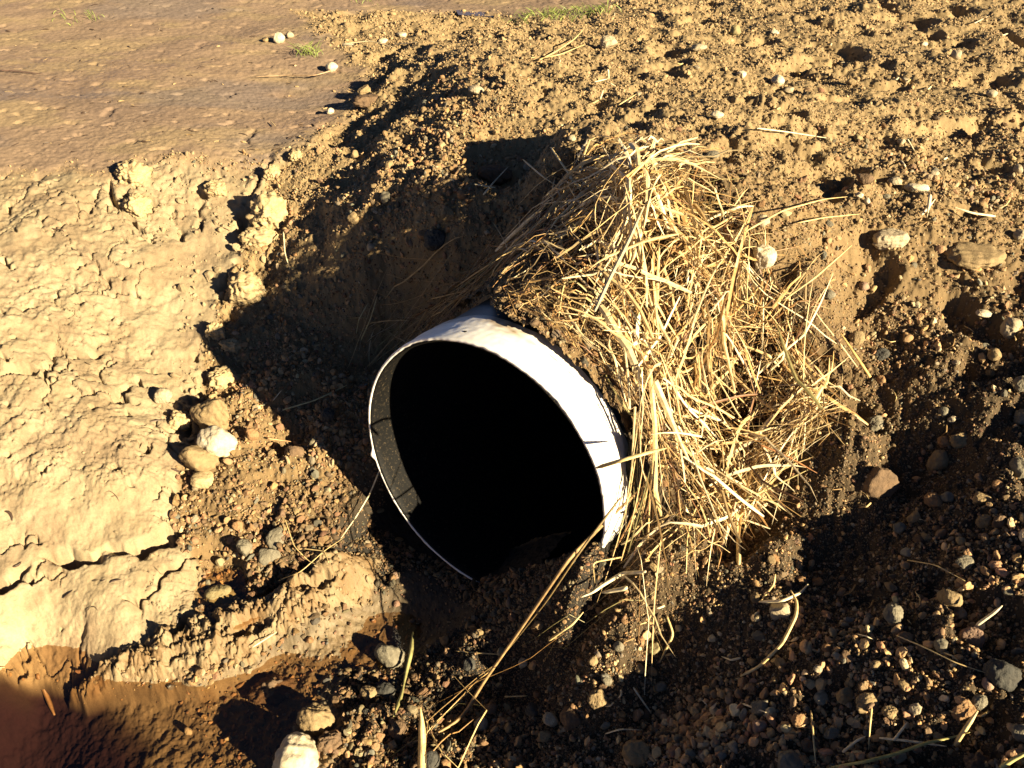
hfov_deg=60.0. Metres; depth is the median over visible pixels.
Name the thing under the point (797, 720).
stone
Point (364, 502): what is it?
straw stalk
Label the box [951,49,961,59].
stone
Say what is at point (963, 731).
straw stalk
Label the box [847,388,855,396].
pebble
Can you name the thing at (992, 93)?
stone
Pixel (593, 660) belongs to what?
stone
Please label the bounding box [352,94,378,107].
stone
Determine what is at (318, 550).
straw stalk
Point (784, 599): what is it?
straw stalk
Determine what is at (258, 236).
dirt clod
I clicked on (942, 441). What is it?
stone
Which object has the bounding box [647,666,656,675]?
pebble
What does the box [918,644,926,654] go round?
pebble
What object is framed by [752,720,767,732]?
stone
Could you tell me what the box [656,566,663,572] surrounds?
pebble
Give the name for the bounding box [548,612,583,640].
straw stalk
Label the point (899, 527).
stone
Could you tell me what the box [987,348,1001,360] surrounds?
stone
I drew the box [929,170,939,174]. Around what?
stone
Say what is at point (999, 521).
stone
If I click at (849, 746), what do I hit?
straw stalk
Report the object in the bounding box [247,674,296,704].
dirt clod
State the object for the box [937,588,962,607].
stone
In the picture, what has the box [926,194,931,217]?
straw stalk
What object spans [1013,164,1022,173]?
stone
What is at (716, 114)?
stone
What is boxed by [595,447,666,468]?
straw stalk
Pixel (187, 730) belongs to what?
stone
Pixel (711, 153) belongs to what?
stone
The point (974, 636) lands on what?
stone
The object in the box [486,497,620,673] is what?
reed stalk
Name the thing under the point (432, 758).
stone
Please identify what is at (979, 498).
stone
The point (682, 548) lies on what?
pebble
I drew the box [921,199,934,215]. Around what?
straw stalk
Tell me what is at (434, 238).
stone
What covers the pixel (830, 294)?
stone
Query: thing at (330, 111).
stone
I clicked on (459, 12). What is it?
mud puddle water
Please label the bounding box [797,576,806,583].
pebble
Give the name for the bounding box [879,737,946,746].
straw stalk
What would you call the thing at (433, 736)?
straw stalk
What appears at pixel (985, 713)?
straw stalk
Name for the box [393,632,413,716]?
reed stalk
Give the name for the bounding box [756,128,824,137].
straw stalk
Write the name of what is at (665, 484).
pebble
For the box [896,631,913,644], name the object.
stone
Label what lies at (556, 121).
pebble
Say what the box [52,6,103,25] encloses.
grass tuft
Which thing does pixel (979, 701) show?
stone
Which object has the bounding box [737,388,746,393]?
pebble
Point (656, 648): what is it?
stone
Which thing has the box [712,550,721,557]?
pebble
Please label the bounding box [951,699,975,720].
stone
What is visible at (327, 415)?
stone
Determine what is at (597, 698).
stone
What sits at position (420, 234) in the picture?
stone
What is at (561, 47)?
straw stalk
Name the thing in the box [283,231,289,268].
straw stalk
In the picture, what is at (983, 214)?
straw stalk
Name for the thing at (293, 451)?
stone
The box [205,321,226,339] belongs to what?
dirt clod
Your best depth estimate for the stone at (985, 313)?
1.90 m
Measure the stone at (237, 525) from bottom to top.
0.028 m
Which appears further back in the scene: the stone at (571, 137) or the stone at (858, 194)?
the stone at (571, 137)
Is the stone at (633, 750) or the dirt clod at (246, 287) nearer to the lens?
the stone at (633, 750)
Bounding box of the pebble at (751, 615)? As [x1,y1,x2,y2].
[749,613,757,621]
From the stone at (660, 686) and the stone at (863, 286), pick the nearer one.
the stone at (660, 686)
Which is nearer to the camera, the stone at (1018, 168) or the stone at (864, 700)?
the stone at (864, 700)
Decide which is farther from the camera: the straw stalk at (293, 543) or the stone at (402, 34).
the stone at (402, 34)
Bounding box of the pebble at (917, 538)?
[912,535,924,542]
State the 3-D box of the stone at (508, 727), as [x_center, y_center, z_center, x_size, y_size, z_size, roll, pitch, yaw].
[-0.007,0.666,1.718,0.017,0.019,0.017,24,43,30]
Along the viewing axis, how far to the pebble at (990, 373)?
1.80 m
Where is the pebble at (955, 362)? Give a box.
[951,360,960,364]
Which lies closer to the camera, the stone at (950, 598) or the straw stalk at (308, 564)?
the stone at (950, 598)
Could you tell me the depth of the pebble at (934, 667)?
1.39 m
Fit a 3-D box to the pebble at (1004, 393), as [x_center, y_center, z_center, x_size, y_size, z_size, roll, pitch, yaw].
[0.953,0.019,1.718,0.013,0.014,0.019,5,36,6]
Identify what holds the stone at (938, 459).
on the ground at (114, 316)
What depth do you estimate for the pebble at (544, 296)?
1.81 m
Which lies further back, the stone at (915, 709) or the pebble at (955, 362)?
the pebble at (955, 362)
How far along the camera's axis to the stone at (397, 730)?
1.74 m
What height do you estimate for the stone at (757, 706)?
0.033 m
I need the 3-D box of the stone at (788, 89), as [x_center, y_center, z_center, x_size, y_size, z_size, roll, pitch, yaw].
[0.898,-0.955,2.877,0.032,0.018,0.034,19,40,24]
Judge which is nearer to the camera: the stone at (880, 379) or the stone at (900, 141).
the stone at (880, 379)
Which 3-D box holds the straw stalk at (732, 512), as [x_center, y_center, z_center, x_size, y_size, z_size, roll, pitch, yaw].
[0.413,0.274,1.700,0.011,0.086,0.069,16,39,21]
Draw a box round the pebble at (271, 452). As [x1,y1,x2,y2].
[267,449,274,455]
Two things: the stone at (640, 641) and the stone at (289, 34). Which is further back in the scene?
the stone at (289, 34)
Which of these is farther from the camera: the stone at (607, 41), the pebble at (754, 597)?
the stone at (607, 41)
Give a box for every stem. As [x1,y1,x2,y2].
[828,732,969,767]
[999,752,1023,767]
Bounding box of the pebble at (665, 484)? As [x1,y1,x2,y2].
[662,480,668,486]
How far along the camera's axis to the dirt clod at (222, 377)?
2.37 m
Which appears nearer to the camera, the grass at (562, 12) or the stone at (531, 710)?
the stone at (531, 710)
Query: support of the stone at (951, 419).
on the ground at (114, 316)
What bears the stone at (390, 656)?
on the ground at (114, 316)
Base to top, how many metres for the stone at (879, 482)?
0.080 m
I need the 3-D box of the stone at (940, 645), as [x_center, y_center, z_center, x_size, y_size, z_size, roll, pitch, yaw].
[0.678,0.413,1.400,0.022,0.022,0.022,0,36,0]
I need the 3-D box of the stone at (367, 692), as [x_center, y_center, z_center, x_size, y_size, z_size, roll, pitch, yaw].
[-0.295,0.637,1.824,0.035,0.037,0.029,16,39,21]
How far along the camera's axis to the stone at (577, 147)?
2.22 m
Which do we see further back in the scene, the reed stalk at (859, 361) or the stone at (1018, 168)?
the stone at (1018, 168)
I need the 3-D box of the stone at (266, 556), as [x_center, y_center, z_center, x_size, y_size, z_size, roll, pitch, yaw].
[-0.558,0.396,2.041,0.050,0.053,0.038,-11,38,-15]
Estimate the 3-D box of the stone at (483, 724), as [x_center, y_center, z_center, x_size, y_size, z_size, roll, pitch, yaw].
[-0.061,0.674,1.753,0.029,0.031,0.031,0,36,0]
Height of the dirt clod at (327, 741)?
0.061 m
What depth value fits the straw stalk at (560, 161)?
2.13 m
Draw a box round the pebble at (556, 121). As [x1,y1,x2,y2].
[553,118,558,124]
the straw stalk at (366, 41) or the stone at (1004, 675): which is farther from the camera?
the straw stalk at (366, 41)
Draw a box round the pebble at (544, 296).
[538,293,548,299]
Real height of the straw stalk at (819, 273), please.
0.047 m
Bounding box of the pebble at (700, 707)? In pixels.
[697,703,703,711]
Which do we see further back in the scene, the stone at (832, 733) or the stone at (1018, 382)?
the stone at (1018, 382)
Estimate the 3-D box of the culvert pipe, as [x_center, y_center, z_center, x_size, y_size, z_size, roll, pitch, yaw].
[0.607,-0.305,2.721,0.626,0.823,2.445,22,41,27]
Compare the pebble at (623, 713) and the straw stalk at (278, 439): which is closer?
the pebble at (623, 713)
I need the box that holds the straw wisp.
[393,416,691,767]
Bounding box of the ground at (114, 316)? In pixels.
[0,0,1023,767]
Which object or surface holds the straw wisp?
on the ground at (114, 316)
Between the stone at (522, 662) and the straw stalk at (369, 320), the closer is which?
the stone at (522, 662)
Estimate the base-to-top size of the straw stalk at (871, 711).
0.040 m
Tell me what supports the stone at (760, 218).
on the straw heap
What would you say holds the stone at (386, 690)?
on the ground at (114, 316)
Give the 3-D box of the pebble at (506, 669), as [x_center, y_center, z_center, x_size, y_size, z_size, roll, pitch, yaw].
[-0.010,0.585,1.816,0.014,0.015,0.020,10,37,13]
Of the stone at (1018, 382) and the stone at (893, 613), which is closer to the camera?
the stone at (893, 613)
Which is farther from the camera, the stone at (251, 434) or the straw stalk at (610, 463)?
the stone at (251, 434)
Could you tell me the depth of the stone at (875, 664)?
1.43 m
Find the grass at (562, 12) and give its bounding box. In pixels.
[498,0,621,23]
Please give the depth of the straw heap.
1.80 m
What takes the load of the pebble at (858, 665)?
on the ground at (114, 316)
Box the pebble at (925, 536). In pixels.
[921,532,931,540]
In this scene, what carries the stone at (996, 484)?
on the ground at (114, 316)
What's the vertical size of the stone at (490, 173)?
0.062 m
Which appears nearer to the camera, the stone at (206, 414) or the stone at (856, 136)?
the stone at (206, 414)
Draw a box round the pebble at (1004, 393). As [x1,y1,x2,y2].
[1000,389,1007,396]
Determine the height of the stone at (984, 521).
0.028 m
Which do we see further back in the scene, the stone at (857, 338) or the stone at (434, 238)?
the stone at (434, 238)
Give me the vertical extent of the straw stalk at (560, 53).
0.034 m
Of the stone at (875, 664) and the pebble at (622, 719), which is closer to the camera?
the stone at (875, 664)
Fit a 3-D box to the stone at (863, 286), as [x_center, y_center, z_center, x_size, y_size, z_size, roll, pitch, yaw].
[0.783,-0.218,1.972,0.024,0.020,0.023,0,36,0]
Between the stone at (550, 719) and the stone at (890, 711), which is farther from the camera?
the stone at (550, 719)
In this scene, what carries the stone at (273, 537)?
on the ground at (114, 316)
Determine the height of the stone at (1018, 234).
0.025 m
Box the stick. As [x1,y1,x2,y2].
[35,673,54,714]
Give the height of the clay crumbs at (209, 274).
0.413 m
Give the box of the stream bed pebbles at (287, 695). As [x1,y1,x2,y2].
[5,173,476,767]
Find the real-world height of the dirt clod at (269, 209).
0.124 m
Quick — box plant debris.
[1,0,612,661]
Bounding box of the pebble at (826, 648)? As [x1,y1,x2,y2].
[821,643,832,651]
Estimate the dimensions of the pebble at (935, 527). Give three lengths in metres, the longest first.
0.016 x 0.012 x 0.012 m
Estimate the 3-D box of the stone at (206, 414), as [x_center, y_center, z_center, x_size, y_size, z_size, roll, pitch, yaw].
[-0.763,0.075,2.241,0.100,0.093,0.075,0,36,0]
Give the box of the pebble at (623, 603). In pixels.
[618,598,628,605]
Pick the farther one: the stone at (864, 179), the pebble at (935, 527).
the stone at (864, 179)
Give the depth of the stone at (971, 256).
1.97 m
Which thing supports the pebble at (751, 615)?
on the ground at (114, 316)
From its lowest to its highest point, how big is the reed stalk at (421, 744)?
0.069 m
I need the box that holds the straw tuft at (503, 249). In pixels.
[343,201,572,377]
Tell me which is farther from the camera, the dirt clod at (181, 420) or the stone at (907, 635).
the dirt clod at (181, 420)
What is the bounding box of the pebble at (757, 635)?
[751,630,764,640]
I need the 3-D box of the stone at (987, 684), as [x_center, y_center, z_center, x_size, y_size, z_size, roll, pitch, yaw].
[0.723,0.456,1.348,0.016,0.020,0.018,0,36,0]
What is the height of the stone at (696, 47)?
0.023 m
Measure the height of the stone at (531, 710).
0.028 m
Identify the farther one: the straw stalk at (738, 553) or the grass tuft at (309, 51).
the grass tuft at (309, 51)
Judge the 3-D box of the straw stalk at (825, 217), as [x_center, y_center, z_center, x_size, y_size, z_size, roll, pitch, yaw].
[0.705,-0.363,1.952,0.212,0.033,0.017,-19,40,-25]
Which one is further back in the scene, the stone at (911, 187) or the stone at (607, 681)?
the stone at (911, 187)
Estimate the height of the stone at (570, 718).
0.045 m
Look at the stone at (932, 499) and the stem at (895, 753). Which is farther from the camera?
the stone at (932, 499)
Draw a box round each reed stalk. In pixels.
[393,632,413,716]
[412,440,693,743]
[417,707,425,767]
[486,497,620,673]
[759,444,816,472]
[840,332,870,377]
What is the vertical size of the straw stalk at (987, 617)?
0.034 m
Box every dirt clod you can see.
[114,158,152,186]
[121,192,152,218]
[168,410,192,430]
[203,179,226,196]
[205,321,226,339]
[208,365,240,391]
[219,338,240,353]
[227,270,266,305]
[238,226,278,247]
[245,190,288,229]
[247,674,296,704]
[263,164,280,180]
[288,148,302,160]
[316,730,342,754]
[963,752,991,767]
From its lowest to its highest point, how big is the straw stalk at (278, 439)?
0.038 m
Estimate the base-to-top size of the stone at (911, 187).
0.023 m
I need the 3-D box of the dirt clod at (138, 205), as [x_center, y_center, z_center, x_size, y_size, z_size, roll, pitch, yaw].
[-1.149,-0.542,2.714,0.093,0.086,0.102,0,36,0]
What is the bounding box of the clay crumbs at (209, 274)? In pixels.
[118,146,300,444]
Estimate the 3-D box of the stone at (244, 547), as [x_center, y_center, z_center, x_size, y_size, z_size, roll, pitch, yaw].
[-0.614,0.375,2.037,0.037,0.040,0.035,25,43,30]
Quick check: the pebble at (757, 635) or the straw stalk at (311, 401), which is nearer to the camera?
the pebble at (757, 635)
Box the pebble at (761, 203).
[757,200,765,207]
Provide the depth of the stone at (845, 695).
1.44 m
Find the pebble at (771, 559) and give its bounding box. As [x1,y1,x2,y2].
[767,555,775,563]
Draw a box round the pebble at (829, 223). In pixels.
[825,220,833,226]
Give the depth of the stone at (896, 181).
2.21 m
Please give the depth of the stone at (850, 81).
2.91 m
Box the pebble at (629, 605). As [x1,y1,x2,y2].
[624,602,632,608]
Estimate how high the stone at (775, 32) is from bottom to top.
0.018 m
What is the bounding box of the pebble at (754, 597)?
[750,592,759,602]
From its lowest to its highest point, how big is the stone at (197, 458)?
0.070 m
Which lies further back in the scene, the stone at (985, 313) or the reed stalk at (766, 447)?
the stone at (985, 313)
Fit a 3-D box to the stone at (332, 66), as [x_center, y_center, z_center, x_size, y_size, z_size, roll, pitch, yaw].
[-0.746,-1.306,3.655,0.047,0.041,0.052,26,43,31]
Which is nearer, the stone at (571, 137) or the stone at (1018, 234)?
the stone at (1018, 234)
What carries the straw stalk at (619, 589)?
on the straw heap
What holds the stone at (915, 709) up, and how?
on the ground at (114, 316)
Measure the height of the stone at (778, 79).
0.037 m
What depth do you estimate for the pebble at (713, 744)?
1.49 m
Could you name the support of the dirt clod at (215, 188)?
on the ground at (114, 316)
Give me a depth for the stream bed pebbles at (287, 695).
1.89 m
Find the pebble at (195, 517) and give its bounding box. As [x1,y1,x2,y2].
[190,514,198,522]
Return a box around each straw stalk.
[252,632,275,647]
[267,438,291,441]
[278,538,342,580]
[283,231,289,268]
[283,385,346,409]
[284,518,326,566]
[303,548,328,562]
[340,471,378,538]
[344,41,391,46]
[361,298,376,339]
[418,702,457,767]
[457,651,496,654]
[483,167,507,194]
[522,159,555,185]
[537,44,584,59]
[539,29,583,60]
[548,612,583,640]
[550,147,582,193]
[581,570,645,597]
[593,556,621,581]
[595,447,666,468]
[602,586,627,592]
[605,728,638,733]
[633,687,650,712]
[659,616,673,661]
[718,500,736,552]
[721,656,740,660]
[731,470,806,504]
[736,509,740,564]
[740,590,797,676]
[744,197,842,231]
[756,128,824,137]
[759,584,807,602]
[761,574,775,599]
[782,245,851,300]
[796,214,857,223]
[810,710,815,763]
[842,736,865,752]
[868,708,872,749]
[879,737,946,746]
[893,722,907,740]
[896,635,984,672]
[907,560,964,580]
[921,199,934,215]
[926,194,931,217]
[953,710,977,746]
[954,207,995,216]
[976,605,1001,625]
[976,710,989,716]
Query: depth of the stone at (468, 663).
1.81 m
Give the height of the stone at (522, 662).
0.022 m
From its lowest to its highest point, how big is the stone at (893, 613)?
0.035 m
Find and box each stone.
[154,387,172,403]
[178,445,220,471]
[184,727,191,734]
[189,398,228,429]
[190,471,213,488]
[196,425,237,457]
[204,584,236,607]
[232,520,242,530]
[236,538,252,556]
[245,428,259,440]
[258,548,280,565]
[265,527,284,549]
[272,731,318,767]
[273,32,284,43]
[284,446,304,456]
[286,31,293,37]
[296,702,335,736]
[320,408,334,422]
[325,62,337,71]
[326,108,333,113]
[347,211,358,223]
[350,150,358,157]
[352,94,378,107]
[357,84,370,94]
[360,685,377,700]
[367,243,375,250]
[374,643,404,669]
[376,682,395,699]
[378,38,387,43]
[380,191,390,204]
[385,160,393,168]
[388,719,406,741]
[397,32,406,37]
[417,230,425,238]
[424,228,445,250]
[424,749,439,767]
[440,758,450,767]
[441,206,454,221]
[457,190,466,199]
[463,657,475,670]
[468,85,483,94]
[474,716,487,733]
[477,164,512,185]
[485,703,496,714]
[504,722,511,732]
[518,658,527,668]
[523,163,531,170]
[525,702,537,716]
[538,730,550,742]
[542,712,557,726]
[559,706,581,730]
[568,135,575,140]
[572,144,580,152]
[577,658,582,665]
[587,689,607,708]
[588,655,597,665]
[600,35,617,48]
[601,676,611,686]
[613,641,623,651]
[621,739,650,766]
[635,663,644,673]
[636,637,644,646]
[647,641,659,654]
[654,681,666,691]
[691,44,706,50]
[705,150,719,157]
[711,110,723,118]
[730,24,740,35]
[737,70,746,77]
[751,700,767,717]
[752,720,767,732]
[753,244,776,268]
[756,214,769,227]
[769,602,790,619]
[770,29,778,34]
[771,74,784,85]
[775,658,786,666]
[777,750,804,767]
[783,87,793,92]
[791,713,804,726]
[800,739,812,752]
[813,664,822,672]
[823,289,835,299]
[823,727,839,738]
[836,686,853,704]
[844,677,854,687]
[846,78,856,85]
[848,330,864,345]
[853,134,862,140]
[855,192,863,197]
[856,173,873,184]
[856,692,878,714]
[859,281,869,290]
[861,466,899,497]
[864,197,869,204]
[865,415,883,432]
[870,660,880,669]
[872,228,909,250]
[874,348,889,360]
[876,375,885,384]
[881,704,897,718]
[883,603,903,623]
[887,176,901,185]
[893,522,905,533]
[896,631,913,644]
[897,139,905,143]
[901,78,908,83]
[904,183,929,191]
[906,510,920,522]
[909,703,921,715]
[924,492,942,507]
[926,450,948,470]
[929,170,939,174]
[933,638,947,651]
[937,436,950,446]
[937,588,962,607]
[938,407,949,416]
[940,491,953,502]
[944,242,1006,270]
[947,416,956,422]
[949,433,967,447]
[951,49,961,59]
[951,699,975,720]
[955,555,974,569]
[958,626,984,648]
[971,694,987,709]
[973,491,992,504]
[975,309,991,317]
[975,514,991,527]
[981,677,993,690]
[982,658,1021,691]
[986,90,997,97]
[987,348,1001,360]
[992,480,1003,488]
[992,515,1006,528]
[1000,317,1022,338]
[1009,457,1023,479]
[1011,723,1023,742]
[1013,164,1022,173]
[1013,229,1023,239]
[1013,375,1023,391]
[1013,409,1023,424]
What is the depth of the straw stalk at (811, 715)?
1.41 m
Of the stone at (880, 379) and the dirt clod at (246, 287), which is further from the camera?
the dirt clod at (246, 287)
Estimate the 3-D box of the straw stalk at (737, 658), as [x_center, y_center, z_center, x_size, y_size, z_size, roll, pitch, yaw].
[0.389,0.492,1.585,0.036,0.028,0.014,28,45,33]
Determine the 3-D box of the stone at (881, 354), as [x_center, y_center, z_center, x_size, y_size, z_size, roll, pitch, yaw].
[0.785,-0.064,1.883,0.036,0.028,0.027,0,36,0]
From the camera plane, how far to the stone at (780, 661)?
1.52 m
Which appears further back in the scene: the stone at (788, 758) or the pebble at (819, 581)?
the pebble at (819, 581)
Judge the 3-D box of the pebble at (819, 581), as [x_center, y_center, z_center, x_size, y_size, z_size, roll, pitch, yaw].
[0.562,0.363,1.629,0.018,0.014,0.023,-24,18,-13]
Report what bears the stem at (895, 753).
on the ground at (114, 316)
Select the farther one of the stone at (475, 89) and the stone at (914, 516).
the stone at (475, 89)
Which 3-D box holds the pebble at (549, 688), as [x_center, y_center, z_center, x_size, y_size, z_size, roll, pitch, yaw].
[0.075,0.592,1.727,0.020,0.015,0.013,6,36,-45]
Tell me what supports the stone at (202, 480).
on the ground at (114, 316)
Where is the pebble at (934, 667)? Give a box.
[930,665,939,671]
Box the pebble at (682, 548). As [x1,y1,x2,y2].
[679,545,685,550]
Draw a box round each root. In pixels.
[0,70,39,73]
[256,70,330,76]
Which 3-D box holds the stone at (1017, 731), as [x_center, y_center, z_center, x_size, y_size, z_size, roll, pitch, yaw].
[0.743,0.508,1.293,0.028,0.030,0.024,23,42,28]
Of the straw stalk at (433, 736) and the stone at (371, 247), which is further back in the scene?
the stone at (371, 247)
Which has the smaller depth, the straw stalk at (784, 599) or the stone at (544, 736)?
the straw stalk at (784, 599)
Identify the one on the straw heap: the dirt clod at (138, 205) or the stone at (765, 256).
the stone at (765, 256)
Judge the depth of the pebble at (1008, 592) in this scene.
1.43 m
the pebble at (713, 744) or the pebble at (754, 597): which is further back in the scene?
the pebble at (754, 597)
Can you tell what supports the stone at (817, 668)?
on the ground at (114, 316)
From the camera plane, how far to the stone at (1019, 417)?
1.69 m
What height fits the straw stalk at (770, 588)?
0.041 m
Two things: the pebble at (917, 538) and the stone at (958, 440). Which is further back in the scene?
the stone at (958, 440)
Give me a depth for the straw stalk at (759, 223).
1.88 m
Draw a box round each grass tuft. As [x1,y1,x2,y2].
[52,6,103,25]
[286,38,324,57]
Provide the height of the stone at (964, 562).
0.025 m
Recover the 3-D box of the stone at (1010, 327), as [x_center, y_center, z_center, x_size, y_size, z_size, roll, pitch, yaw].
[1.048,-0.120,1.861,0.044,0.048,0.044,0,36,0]
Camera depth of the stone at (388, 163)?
2.60 m
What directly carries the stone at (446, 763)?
on the ground at (114, 316)
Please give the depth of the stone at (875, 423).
1.81 m
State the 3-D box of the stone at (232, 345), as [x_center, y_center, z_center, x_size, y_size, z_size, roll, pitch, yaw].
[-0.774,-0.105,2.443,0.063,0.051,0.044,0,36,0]
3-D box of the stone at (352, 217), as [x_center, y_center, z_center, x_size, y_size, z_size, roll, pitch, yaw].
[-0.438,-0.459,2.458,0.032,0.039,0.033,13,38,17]
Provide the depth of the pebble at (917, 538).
1.59 m
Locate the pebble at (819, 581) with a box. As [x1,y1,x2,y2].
[812,577,823,585]
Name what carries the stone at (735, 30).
on the ground at (114, 316)
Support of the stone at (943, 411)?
on the ground at (114, 316)
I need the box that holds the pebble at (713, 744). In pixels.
[710,739,719,747]
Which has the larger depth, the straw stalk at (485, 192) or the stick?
the straw stalk at (485, 192)
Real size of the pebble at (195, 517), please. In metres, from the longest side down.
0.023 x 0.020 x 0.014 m
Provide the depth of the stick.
1.94 m
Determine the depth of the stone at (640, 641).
1.65 m
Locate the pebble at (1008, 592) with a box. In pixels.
[1003,588,1013,595]
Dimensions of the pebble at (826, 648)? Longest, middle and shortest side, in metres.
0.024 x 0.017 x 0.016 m
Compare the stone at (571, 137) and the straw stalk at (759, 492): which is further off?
the stone at (571, 137)
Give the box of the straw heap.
[483,128,868,603]
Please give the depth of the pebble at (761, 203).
1.92 m
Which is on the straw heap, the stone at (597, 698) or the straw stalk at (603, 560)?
the straw stalk at (603, 560)
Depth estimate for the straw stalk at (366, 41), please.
3.87 m
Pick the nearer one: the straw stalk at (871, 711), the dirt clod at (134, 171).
the straw stalk at (871, 711)
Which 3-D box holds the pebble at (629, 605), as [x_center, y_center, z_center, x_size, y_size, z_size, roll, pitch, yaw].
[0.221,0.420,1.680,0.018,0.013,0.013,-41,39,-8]
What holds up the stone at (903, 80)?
on the ground at (114, 316)
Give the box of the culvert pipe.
[368,298,629,582]
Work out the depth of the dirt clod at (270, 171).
2.80 m
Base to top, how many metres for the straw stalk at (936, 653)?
0.034 m
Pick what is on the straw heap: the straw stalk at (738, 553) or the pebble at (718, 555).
the straw stalk at (738, 553)
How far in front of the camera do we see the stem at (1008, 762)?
1.26 m
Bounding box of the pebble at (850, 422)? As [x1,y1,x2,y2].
[846,419,855,428]
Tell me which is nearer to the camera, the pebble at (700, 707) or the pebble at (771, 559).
the pebble at (700, 707)
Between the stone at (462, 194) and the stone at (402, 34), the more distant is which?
the stone at (402, 34)
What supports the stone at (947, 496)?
on the ground at (114, 316)
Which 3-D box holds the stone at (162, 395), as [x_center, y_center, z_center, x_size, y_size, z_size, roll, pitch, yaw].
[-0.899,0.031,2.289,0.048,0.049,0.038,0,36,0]
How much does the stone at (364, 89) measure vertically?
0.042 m
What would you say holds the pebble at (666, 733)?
on the ground at (114, 316)
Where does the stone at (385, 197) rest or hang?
on the ground at (114, 316)
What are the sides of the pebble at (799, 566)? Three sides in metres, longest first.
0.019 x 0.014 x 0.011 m
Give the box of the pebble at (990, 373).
[985,370,994,377]
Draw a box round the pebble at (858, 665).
[855,662,861,670]
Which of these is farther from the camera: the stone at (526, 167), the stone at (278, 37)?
the stone at (278, 37)
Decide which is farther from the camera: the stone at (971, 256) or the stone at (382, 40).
the stone at (382, 40)
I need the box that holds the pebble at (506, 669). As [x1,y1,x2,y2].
[503,665,510,673]
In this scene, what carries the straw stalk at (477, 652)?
on the ground at (114, 316)
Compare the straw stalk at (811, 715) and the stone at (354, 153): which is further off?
the stone at (354, 153)
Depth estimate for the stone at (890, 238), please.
1.99 m
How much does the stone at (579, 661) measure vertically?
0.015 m
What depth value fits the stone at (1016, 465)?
1.60 m
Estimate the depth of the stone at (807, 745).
1.42 m
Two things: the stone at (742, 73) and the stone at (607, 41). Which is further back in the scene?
the stone at (607, 41)
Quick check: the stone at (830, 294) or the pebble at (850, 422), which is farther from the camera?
the stone at (830, 294)
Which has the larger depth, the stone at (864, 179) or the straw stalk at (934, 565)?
the stone at (864, 179)
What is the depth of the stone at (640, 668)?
1.65 m
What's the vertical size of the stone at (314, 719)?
0.082 m
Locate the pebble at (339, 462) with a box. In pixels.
[336,459,342,465]
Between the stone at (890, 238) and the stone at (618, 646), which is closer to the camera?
the stone at (618, 646)
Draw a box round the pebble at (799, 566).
[795,563,802,569]
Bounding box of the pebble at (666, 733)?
[664,731,673,736]
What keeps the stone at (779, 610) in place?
on the ground at (114, 316)
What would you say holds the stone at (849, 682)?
on the ground at (114, 316)
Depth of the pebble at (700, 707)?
1.58 m
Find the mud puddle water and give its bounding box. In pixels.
[456,10,492,16]
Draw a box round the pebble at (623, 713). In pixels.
[618,711,625,716]
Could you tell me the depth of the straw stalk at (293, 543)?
2.02 m
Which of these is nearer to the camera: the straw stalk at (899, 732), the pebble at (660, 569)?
the straw stalk at (899, 732)
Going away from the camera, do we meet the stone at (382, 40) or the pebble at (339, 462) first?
the pebble at (339, 462)
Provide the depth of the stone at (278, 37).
3.92 m
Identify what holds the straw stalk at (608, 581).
on the straw wisp
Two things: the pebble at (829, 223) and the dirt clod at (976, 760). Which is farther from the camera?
the pebble at (829, 223)
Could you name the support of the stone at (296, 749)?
on the ground at (114, 316)
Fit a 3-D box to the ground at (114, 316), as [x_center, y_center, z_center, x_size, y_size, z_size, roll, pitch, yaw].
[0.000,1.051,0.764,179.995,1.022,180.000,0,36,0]
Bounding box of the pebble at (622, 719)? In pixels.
[618,717,625,721]
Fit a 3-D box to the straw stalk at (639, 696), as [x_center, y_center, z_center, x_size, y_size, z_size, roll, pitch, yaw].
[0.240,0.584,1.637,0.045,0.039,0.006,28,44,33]
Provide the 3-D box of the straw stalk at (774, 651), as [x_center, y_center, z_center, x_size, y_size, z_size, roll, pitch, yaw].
[0.462,0.445,1.552,0.041,0.105,0.147,28,44,33]
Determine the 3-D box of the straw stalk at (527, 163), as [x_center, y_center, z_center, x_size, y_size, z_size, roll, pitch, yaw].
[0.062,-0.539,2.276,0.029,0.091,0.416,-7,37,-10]
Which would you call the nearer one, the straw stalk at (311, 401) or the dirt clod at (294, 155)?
the straw stalk at (311, 401)
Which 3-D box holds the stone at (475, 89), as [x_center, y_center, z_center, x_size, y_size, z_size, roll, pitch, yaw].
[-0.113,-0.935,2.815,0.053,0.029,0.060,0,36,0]
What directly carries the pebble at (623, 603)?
on the ground at (114, 316)
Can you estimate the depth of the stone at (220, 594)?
1.99 m
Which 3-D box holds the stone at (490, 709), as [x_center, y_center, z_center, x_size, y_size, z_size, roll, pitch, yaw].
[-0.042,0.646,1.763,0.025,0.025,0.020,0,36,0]
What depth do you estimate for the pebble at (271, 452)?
2.19 m
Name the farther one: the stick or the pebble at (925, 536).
the stick
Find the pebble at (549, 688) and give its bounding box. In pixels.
[547,684,552,691]
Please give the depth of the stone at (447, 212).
2.33 m
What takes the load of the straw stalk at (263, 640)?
on the ground at (114, 316)
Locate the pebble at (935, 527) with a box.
[932,525,939,530]
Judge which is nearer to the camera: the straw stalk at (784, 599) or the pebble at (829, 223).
the straw stalk at (784, 599)
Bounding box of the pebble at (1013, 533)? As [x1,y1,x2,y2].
[1010,531,1017,535]
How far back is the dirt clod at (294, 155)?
2.86 m

